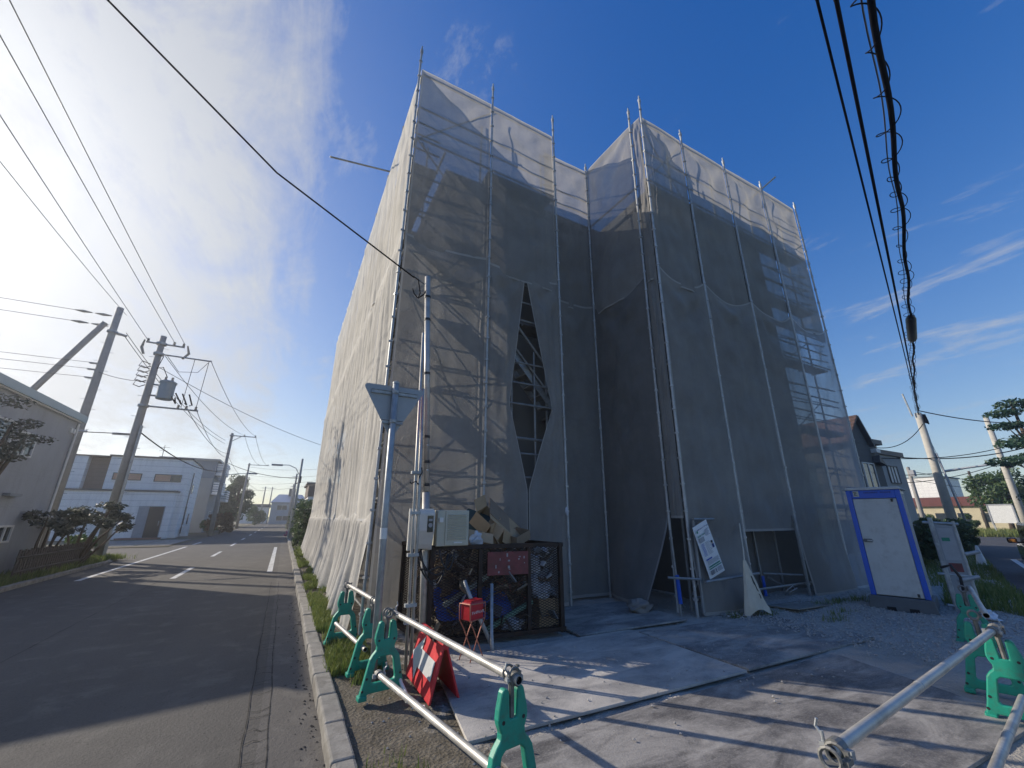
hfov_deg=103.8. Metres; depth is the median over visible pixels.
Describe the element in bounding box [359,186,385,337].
safety net
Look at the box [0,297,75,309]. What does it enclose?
overhead wire
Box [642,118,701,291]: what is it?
safety net
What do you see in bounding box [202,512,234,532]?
shrub
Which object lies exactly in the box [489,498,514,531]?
cardboard sheet
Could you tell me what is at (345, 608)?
barrier stand
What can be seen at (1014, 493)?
utility pole
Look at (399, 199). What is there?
safety net
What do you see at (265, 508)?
grey roof house
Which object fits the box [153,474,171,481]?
window
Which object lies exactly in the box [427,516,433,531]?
window
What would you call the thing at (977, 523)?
bush
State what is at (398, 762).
grass
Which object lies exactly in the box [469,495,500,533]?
cardboard box
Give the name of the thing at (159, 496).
white house
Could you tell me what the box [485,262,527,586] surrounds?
safety net
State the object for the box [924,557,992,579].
grass
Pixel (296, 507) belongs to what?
shrub
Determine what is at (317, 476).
safety net
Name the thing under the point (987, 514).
window
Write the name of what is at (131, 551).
side road
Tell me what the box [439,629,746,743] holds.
steel plate
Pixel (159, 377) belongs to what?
overhead wire
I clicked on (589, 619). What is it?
steel plate
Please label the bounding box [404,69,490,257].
safety net
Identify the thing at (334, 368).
safety net
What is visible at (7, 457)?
garden pine
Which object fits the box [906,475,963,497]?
white hall
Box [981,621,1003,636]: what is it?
pipe coupler
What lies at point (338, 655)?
grass
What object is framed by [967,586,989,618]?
barrier pipe
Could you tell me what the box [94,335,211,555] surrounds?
utility pole
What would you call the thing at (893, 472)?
window
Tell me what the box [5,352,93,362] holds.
overhead wire
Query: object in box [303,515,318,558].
safety net
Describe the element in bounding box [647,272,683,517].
safety net
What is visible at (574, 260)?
safety net
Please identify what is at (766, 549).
dark sheet
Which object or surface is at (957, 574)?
drain hose
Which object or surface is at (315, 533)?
safety net
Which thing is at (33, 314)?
overhead wire
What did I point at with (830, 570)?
safety net
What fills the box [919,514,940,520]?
bush
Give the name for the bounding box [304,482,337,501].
brown roof house
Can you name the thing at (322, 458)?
safety net
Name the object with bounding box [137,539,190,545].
driveway slab
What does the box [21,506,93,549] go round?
garden shrub
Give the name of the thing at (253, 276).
sky
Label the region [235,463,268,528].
utility pole
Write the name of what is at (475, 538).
paper scrap
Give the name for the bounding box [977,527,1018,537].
grass
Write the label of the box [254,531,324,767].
gutter strip
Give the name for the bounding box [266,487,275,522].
utility pole
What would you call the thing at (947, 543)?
sign panel
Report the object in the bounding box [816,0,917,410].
overhead wire
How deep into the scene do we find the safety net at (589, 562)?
9.10 m
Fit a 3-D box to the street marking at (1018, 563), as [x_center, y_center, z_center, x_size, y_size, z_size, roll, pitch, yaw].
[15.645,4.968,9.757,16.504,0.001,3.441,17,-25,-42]
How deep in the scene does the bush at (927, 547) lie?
13.78 m
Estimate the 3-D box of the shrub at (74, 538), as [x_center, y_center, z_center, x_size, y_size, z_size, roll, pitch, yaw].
[-15.604,5.968,14.515,1.426,1.125,0.931,-12,-21,31]
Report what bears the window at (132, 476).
in the white house at (159, 496)
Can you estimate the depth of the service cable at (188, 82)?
5.23 m
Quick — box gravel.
[357,589,1023,764]
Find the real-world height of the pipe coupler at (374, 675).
0.122 m
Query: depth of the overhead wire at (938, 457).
22.34 m
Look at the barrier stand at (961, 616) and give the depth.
5.39 m
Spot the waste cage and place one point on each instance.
(516, 562)
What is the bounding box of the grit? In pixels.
[278,578,324,765]
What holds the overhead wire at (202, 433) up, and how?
attached to the utility pole at (166, 390)
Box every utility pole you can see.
[30,307,126,547]
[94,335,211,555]
[207,433,256,535]
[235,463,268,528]
[258,487,265,523]
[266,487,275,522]
[286,484,296,526]
[287,474,297,529]
[901,394,989,545]
[906,467,924,517]
[967,471,990,528]
[983,417,1023,521]
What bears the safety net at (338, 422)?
attached to the scaffold
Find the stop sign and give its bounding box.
[365,381,422,681]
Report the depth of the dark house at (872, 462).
20.54 m
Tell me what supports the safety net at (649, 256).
attached to the scaffold
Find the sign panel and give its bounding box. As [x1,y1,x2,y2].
[922,518,980,610]
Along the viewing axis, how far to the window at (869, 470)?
20.04 m
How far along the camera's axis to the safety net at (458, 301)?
7.33 m
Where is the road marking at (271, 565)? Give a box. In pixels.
[75,528,276,580]
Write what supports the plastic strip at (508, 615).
in the waste cage
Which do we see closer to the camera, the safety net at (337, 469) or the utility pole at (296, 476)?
the safety net at (337, 469)
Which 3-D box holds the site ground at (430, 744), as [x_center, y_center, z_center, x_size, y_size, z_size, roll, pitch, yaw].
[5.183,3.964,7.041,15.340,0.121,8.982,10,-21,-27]
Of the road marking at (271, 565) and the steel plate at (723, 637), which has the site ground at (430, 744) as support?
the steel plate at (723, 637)
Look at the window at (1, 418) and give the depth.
10.27 m
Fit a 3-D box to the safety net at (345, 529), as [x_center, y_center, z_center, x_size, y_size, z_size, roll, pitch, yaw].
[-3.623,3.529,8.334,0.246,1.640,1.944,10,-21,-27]
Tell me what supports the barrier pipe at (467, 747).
attached to the barrier stand at (510, 717)
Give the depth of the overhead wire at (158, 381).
24.71 m
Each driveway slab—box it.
[108,540,160,546]
[109,541,128,544]
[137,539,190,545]
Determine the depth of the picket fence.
11.73 m
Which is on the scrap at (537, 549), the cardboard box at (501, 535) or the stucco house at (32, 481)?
the cardboard box at (501, 535)
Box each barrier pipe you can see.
[334,622,366,651]
[346,584,374,602]
[377,672,500,767]
[389,610,522,685]
[829,628,995,759]
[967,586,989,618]
[987,694,1023,767]
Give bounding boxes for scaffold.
[330,46,865,634]
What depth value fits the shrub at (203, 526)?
40.66 m
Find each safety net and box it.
[300,515,312,549]
[302,516,314,553]
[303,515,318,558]
[306,514,322,561]
[309,516,326,568]
[310,409,328,517]
[313,399,332,516]
[313,514,333,575]
[316,387,337,516]
[316,513,342,588]
[319,375,342,517]
[323,359,349,518]
[326,332,340,413]
[326,512,354,599]
[327,340,357,518]
[327,513,370,629]
[331,315,345,400]
[334,299,350,395]
[335,313,368,519]
[338,277,357,385]
[343,280,382,519]
[345,257,363,367]
[351,222,374,353]
[356,236,400,520]
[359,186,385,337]
[366,232,487,625]
[370,137,400,310]
[385,77,420,272]
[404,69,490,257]
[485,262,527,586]
[490,106,556,291]
[527,281,569,605]
[553,158,592,308]
[561,300,609,598]
[586,127,642,313]
[595,276,667,602]
[631,118,655,282]
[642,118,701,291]
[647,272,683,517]
[659,266,752,615]
[680,142,748,304]
[705,284,794,531]
[723,169,788,320]
[752,302,857,595]
[760,191,822,334]
[792,318,868,587]
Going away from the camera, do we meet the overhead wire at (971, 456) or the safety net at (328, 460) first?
the safety net at (328, 460)
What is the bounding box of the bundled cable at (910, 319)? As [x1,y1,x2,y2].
[850,0,919,414]
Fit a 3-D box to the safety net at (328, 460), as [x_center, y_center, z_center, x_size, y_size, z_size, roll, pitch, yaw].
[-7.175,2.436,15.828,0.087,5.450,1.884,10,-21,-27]
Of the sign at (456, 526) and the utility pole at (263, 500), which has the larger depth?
the utility pole at (263, 500)
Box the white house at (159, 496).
[48,446,204,540]
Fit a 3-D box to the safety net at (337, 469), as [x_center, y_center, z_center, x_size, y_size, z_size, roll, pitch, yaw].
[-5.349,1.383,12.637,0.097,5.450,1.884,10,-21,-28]
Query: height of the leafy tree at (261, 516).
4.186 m
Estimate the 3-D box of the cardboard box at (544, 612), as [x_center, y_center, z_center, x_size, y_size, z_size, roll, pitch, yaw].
[0.492,3.354,5.949,0.306,0.363,0.266,7,-19,-19]
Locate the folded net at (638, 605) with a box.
[626,598,653,612]
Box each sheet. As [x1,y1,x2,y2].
[433,587,511,620]
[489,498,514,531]
[489,502,519,536]
[692,520,724,578]
[739,523,771,616]
[745,531,782,594]
[768,601,834,609]
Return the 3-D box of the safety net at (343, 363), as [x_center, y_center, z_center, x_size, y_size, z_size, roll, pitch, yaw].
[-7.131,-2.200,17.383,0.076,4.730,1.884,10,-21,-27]
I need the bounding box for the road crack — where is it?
[4,581,278,767]
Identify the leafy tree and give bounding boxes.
[218,488,236,515]
[223,474,255,522]
[245,505,267,524]
[962,467,1023,529]
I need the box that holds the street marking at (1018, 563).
[1011,559,1023,567]
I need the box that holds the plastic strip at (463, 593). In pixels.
[443,574,487,606]
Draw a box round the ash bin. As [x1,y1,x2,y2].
[459,597,485,662]
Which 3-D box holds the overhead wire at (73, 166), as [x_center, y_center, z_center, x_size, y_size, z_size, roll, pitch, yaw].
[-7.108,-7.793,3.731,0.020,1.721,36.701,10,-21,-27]
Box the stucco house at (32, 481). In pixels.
[0,372,88,572]
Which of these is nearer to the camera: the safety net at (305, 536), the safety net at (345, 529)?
the safety net at (345, 529)
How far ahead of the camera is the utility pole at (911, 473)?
33.15 m
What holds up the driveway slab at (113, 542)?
on the house lot
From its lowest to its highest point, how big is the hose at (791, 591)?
0.209 m
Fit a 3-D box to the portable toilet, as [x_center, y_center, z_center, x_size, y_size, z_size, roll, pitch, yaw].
[7.017,3.006,7.471,0.929,2.071,0.887,17,-24,-41]
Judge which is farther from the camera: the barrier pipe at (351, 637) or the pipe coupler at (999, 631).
the barrier pipe at (351, 637)
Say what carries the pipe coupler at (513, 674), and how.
attached to the barrier pipe at (494, 667)
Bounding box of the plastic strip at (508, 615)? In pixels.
[486,600,532,631]
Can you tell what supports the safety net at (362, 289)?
attached to the scaffold
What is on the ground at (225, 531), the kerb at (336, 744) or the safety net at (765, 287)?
the kerb at (336, 744)
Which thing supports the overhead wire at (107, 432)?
attached to the utility pole at (166, 390)
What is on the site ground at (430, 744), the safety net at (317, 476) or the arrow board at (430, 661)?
the arrow board at (430, 661)
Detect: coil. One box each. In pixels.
[417,550,454,586]
[817,740,853,767]
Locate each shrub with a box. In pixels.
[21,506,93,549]
[51,501,135,564]
[64,533,98,554]
[199,519,217,531]
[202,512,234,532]
[287,499,311,526]
[289,500,312,541]
[290,497,308,526]
[292,529,304,546]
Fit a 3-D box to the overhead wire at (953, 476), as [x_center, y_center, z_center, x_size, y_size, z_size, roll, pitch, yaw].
[25.980,5.346,24.248,9.762,1.437,0.036,3,-18,-8]
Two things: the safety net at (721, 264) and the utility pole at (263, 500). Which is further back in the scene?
the utility pole at (263, 500)
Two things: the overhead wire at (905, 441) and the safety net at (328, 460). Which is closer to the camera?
the safety net at (328, 460)
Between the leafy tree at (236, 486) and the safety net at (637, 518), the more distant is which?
the leafy tree at (236, 486)
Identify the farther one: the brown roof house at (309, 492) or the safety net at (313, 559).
the brown roof house at (309, 492)
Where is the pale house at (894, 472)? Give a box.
[878,449,918,525]
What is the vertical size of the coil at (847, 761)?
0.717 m
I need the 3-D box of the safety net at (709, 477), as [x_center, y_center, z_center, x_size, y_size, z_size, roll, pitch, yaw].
[3.900,0.703,8.101,1.672,6.900,0.227,11,-21,-30]
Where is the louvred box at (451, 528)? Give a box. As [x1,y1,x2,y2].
[432,510,468,546]
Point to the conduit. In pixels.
(411, 554)
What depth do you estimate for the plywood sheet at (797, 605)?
7.21 m
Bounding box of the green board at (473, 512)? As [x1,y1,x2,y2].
[468,508,489,531]
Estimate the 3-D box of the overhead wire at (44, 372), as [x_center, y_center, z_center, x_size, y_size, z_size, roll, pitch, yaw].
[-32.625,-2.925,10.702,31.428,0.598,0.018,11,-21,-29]
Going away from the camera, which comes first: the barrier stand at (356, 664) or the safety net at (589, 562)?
the barrier stand at (356, 664)
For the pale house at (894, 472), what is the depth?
21.85 m
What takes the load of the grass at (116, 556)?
on the verge
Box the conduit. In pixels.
[403,332,424,670]
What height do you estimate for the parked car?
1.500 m
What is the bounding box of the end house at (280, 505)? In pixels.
[268,489,303,523]
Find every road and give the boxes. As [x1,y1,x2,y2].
[0,521,285,767]
[91,547,165,559]
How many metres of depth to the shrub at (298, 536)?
22.08 m
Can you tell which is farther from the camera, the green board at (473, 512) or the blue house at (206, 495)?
the blue house at (206, 495)
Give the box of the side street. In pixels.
[978,536,1023,594]
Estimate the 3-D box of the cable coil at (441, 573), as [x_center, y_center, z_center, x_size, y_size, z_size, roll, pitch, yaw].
[-0.986,2.359,5.161,0.509,0.433,0.162,10,-21,-27]
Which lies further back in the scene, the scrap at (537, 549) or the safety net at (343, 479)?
the safety net at (343, 479)
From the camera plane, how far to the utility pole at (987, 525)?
46.31 m
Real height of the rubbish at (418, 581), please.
0.752 m
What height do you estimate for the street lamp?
6.000 m
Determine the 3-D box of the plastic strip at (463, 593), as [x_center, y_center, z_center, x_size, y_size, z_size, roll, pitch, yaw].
[-0.625,2.822,5.489,0.643,0.388,0.030,7,-20,-20]
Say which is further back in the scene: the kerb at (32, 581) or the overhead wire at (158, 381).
the overhead wire at (158, 381)
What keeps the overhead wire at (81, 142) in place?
attached to the utility pole at (166, 390)
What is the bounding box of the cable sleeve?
[78,430,129,435]
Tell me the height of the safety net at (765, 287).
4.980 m
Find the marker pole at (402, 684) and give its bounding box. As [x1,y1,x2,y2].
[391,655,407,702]
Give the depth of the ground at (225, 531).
24.31 m
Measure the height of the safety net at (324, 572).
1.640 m
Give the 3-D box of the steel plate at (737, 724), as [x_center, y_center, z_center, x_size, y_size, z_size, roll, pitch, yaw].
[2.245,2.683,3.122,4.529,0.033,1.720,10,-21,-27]
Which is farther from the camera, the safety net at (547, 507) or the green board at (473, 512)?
the safety net at (547, 507)
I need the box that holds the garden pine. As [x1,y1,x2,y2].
[0,393,58,474]
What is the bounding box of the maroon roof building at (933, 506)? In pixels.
[913,496,1016,529]
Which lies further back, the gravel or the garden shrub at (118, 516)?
the garden shrub at (118, 516)
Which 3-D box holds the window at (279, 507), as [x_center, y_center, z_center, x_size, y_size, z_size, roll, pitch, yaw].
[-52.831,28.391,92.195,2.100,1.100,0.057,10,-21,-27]
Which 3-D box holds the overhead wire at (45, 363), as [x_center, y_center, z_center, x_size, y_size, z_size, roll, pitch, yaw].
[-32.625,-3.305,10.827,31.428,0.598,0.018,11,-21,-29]
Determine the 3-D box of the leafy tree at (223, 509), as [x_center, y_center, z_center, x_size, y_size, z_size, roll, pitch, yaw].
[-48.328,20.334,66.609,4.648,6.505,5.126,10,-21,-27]
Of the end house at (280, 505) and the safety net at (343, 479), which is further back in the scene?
the end house at (280, 505)
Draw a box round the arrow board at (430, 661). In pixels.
[406,623,459,705]
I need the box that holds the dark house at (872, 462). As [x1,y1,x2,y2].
[848,415,887,486]
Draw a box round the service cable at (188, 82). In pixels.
[107,0,425,298]
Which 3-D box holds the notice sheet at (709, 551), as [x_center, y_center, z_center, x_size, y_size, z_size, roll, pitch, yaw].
[3.432,2.879,7.024,0.700,0.973,0.069,10,-21,-27]
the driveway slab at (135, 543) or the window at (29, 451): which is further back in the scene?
the driveway slab at (135, 543)
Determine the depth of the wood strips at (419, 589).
5.58 m
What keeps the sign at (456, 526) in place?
in the louvred box at (451, 528)
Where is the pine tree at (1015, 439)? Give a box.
[981,397,1023,500]
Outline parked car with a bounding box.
[1006,522,1023,563]
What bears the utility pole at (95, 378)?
on the ground at (225, 531)
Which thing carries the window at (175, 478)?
in the white house at (159, 496)
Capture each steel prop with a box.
[463,580,495,649]
[490,583,493,650]
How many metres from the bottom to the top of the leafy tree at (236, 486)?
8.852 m
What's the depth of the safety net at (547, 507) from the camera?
8.03 m
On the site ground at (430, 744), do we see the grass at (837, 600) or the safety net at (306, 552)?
the grass at (837, 600)
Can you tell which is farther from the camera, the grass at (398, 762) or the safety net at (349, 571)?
the safety net at (349, 571)
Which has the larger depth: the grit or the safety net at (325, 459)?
the safety net at (325, 459)
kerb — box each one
[0,561,107,592]
[286,530,354,767]
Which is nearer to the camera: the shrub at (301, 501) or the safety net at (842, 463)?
the safety net at (842, 463)
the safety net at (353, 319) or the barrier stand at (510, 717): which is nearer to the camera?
the barrier stand at (510, 717)
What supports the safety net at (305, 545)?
attached to the scaffold
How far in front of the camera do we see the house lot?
31.40 m
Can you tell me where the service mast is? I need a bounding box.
[419,276,430,622]
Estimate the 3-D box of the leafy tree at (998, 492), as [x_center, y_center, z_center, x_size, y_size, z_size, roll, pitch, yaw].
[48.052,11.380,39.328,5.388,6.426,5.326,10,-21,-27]
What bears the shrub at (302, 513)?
on the far verge
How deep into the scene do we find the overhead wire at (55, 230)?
12.94 m
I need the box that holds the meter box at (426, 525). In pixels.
[406,509,434,553]
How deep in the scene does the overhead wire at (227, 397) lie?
24.01 m
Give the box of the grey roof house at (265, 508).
[239,504,270,523]
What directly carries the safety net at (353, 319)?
attached to the scaffold
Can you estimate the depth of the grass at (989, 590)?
8.42 m
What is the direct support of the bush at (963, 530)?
on the grass at (969, 562)
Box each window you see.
[0,417,17,459]
[0,525,14,542]
[11,430,38,457]
[111,472,142,480]
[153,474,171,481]
[171,475,181,481]
[275,516,287,520]
[276,505,287,509]
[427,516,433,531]
[861,462,879,486]
[886,465,901,483]
[935,513,945,520]
[957,513,970,521]
[981,513,990,521]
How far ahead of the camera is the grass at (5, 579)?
11.33 m
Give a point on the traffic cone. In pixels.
(980, 558)
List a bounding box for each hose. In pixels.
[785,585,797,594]
[940,564,965,605]
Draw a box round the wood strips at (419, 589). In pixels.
[410,551,437,628]
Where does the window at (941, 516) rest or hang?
in the maroon roof building at (933, 506)
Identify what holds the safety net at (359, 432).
attached to the scaffold
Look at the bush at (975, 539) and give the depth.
17.64 m
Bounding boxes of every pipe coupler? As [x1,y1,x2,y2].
[372,662,387,680]
[504,663,522,686]
[814,717,855,760]
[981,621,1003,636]
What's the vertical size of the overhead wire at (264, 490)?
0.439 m
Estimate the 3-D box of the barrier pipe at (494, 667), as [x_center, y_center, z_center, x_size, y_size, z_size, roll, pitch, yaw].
[-0.594,2.005,3.190,0.052,0.051,2.215,12,-22,-33]
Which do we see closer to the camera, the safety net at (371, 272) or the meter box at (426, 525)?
the meter box at (426, 525)
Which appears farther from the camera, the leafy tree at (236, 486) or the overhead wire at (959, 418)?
the leafy tree at (236, 486)
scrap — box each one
[418,546,557,634]
[469,530,482,543]
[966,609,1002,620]
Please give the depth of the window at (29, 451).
11.17 m
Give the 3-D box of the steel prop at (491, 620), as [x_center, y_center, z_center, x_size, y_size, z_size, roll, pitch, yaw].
[-0.257,2.981,5.134,0.051,0.739,0.360,2,-18,-6]
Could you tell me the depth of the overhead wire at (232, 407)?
21.74 m
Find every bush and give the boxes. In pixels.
[912,516,974,555]
[913,525,939,561]
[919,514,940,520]
[942,513,980,527]
[942,519,980,544]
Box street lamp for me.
[272,459,303,539]
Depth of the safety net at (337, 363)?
20.29 m
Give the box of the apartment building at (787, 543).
[343,194,812,601]
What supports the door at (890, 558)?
in the portable toilet
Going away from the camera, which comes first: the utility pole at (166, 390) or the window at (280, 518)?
the utility pole at (166, 390)
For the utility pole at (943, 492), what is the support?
on the ground at (225, 531)
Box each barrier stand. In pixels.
[323,582,358,644]
[345,596,388,677]
[356,607,405,702]
[487,663,535,767]
[955,585,1004,647]
[964,609,1023,695]
[984,623,1023,719]
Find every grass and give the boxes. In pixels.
[0,555,111,586]
[90,552,138,561]
[293,546,387,686]
[357,745,428,767]
[722,593,868,622]
[922,545,1023,616]
[924,557,992,579]
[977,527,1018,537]
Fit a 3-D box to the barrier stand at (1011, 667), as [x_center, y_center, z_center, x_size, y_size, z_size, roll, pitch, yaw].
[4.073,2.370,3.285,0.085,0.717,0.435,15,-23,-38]
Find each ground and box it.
[91,517,1021,605]
[317,576,1023,767]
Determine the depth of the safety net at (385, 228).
10.75 m
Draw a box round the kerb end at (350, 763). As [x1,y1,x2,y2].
[331,759,356,767]
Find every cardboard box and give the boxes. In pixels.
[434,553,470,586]
[468,529,498,548]
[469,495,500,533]
[487,509,512,550]
[511,527,530,542]
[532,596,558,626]
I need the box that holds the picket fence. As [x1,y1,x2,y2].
[10,542,92,579]
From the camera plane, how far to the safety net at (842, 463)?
10.56 m
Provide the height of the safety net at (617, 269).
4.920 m
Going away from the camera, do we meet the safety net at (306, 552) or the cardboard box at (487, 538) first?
the cardboard box at (487, 538)
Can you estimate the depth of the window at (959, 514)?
53.83 m
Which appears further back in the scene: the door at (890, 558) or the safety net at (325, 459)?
the safety net at (325, 459)
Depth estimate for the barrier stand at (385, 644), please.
3.76 m
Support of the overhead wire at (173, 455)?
attached to the utility pole at (214, 516)
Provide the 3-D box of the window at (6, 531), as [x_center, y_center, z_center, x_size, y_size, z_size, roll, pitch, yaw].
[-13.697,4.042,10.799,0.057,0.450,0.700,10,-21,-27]
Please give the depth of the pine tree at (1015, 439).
18.82 m
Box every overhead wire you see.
[0,35,174,342]
[0,115,147,339]
[0,161,126,315]
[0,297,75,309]
[0,309,67,319]
[0,358,90,368]
[4,368,85,376]
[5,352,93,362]
[9,0,184,343]
[90,432,129,433]
[125,337,224,443]
[126,333,223,439]
[141,433,219,471]
[160,368,319,444]
[165,356,244,435]
[188,411,228,453]
[197,412,226,457]
[210,360,254,435]
[227,462,297,478]
[245,484,314,490]
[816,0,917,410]
[834,0,918,411]
[877,424,922,447]
[883,448,998,458]
[897,448,1023,458]
[908,466,991,482]
[919,410,1000,422]
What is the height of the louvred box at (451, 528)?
0.460 m
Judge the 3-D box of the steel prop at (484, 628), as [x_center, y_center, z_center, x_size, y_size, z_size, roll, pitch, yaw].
[-0.425,2.942,5.118,0.454,0.803,0.079,-2,-18,7]
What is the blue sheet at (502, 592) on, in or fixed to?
in the waste cage
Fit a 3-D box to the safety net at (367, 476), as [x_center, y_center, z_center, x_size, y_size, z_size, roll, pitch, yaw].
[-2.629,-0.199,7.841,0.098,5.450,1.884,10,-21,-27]
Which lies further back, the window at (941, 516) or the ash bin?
the window at (941, 516)
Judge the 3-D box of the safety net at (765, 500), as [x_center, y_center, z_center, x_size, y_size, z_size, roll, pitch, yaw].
[5.397,0.348,9.099,1.921,5.600,0.132,10,-21,-27]
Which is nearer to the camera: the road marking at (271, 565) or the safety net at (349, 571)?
the safety net at (349, 571)
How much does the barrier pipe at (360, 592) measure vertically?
0.054 m
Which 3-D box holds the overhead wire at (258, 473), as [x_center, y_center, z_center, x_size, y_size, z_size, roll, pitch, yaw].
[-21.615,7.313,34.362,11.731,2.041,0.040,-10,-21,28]
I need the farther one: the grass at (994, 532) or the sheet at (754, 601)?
the grass at (994, 532)
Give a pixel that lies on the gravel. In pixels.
(1017, 626)
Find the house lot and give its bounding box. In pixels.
[46,522,251,547]
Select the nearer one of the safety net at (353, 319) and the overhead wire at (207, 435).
the safety net at (353, 319)
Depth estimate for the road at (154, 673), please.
4.93 m
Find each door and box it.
[142,507,164,537]
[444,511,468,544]
[853,498,924,598]
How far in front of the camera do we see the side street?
17.57 m
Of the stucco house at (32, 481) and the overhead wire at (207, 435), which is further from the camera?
the overhead wire at (207, 435)
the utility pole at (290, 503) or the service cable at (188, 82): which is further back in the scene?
the utility pole at (290, 503)
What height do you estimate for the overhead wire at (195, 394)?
0.795 m
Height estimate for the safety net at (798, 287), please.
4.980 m
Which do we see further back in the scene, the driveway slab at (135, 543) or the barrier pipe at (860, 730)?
the driveway slab at (135, 543)
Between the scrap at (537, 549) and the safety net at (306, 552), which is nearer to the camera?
the scrap at (537, 549)
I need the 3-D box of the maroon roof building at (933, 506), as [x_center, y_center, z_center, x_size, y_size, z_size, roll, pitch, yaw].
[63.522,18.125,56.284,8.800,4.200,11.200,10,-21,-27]
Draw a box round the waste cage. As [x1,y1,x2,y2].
[396,540,566,642]
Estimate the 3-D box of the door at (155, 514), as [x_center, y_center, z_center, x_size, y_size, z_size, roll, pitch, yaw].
[-27.778,10.697,31.086,0.900,2.280,0.075,10,-21,-27]
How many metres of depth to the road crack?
3.99 m
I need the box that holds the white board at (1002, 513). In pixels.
[985,504,1019,528]
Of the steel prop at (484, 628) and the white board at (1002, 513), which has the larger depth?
the white board at (1002, 513)
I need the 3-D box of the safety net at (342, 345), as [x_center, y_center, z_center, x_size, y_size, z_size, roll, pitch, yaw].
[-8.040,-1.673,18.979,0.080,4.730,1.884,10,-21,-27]
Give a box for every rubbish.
[415,592,531,632]
[416,557,523,592]
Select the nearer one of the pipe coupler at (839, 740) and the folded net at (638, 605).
the pipe coupler at (839, 740)
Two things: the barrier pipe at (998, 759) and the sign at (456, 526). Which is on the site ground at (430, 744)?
the barrier pipe at (998, 759)
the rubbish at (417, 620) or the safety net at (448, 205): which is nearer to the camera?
the rubbish at (417, 620)
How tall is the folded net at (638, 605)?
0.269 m
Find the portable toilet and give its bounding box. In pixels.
[843,486,939,615]
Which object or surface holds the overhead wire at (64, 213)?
attached to the utility pole at (166, 390)
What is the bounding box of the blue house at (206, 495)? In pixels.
[159,456,230,532]
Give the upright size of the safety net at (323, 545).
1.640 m
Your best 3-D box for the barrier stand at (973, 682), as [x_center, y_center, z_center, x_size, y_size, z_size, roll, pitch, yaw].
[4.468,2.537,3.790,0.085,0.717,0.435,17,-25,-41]
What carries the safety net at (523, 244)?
attached to the scaffold
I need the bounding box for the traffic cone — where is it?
[975,545,988,564]
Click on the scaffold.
(528, 328)
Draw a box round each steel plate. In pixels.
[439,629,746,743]
[490,653,1023,767]
[558,601,686,636]
[638,615,873,670]
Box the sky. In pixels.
[0,0,1023,516]
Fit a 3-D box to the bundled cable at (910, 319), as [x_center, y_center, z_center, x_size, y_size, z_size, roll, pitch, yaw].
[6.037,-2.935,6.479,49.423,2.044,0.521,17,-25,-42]
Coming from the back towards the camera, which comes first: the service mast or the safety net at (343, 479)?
the safety net at (343, 479)
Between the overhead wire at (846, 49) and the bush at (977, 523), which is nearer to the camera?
the overhead wire at (846, 49)

